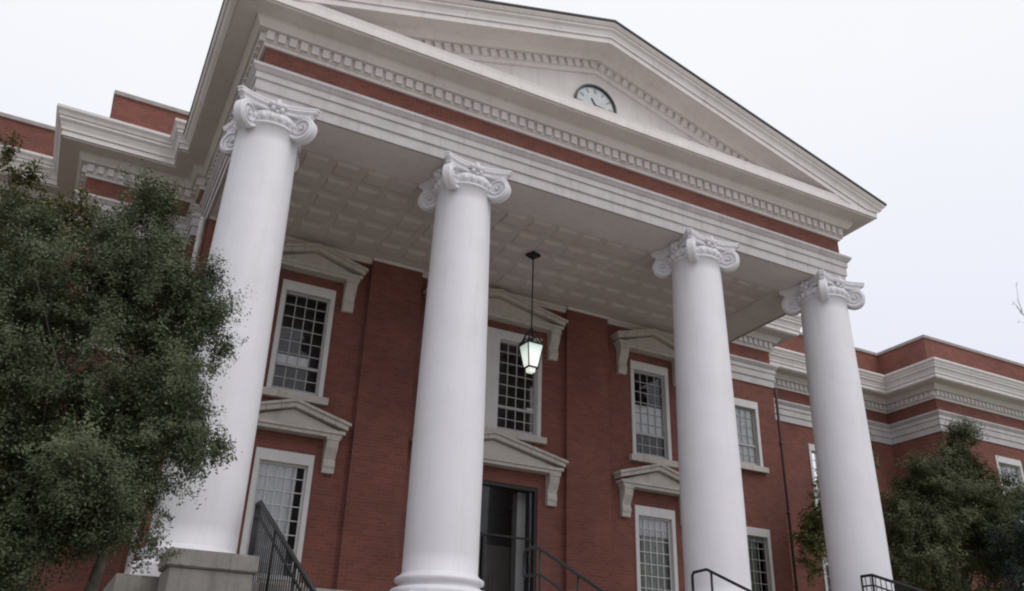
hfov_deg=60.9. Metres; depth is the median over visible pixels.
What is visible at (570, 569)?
stair railing
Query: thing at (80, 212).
tree
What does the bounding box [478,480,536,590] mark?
entrance door
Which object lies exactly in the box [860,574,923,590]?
stair railing
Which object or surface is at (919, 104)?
sky
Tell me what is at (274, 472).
window
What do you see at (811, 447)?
window
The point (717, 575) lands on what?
stair railing
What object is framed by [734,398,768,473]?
window
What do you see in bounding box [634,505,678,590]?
window
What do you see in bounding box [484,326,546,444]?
window
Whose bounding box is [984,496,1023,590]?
conifer tree
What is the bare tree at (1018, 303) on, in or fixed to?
on the ground
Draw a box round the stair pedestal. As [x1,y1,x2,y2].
[157,547,259,590]
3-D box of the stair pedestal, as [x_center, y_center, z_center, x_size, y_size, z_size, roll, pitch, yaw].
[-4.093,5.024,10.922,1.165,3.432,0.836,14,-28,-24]
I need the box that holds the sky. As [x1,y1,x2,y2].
[0,0,1023,363]
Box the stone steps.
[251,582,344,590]
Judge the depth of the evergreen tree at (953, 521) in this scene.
24.84 m
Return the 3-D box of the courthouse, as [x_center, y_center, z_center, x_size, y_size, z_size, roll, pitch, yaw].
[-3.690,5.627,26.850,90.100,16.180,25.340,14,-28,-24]
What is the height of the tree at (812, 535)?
9.957 m
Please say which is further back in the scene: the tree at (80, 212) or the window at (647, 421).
the window at (647, 421)
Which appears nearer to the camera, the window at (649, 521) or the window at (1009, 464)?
the window at (649, 521)
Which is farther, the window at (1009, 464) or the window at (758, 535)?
the window at (1009, 464)
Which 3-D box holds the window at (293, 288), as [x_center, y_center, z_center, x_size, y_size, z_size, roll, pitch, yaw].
[-4.819,1.070,19.904,1.500,2.845,0.400,14,-28,-24]
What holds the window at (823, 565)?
in the courthouse
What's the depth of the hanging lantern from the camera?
19.79 m
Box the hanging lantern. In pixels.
[518,251,543,373]
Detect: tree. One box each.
[0,127,103,336]
[0,159,256,590]
[783,428,888,588]
[881,409,1023,590]
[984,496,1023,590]
[1013,283,1023,322]
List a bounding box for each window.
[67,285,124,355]
[239,447,314,586]
[262,279,335,406]
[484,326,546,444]
[629,360,678,468]
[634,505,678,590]
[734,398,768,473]
[746,526,774,590]
[808,443,819,509]
[822,558,830,590]
[994,455,1023,523]
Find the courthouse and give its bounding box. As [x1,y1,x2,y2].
[0,0,1023,590]
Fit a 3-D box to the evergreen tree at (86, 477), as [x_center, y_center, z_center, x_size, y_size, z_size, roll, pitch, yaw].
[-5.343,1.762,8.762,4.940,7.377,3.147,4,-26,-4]
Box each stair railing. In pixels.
[248,500,316,590]
[522,545,604,590]
[691,568,751,590]
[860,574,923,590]

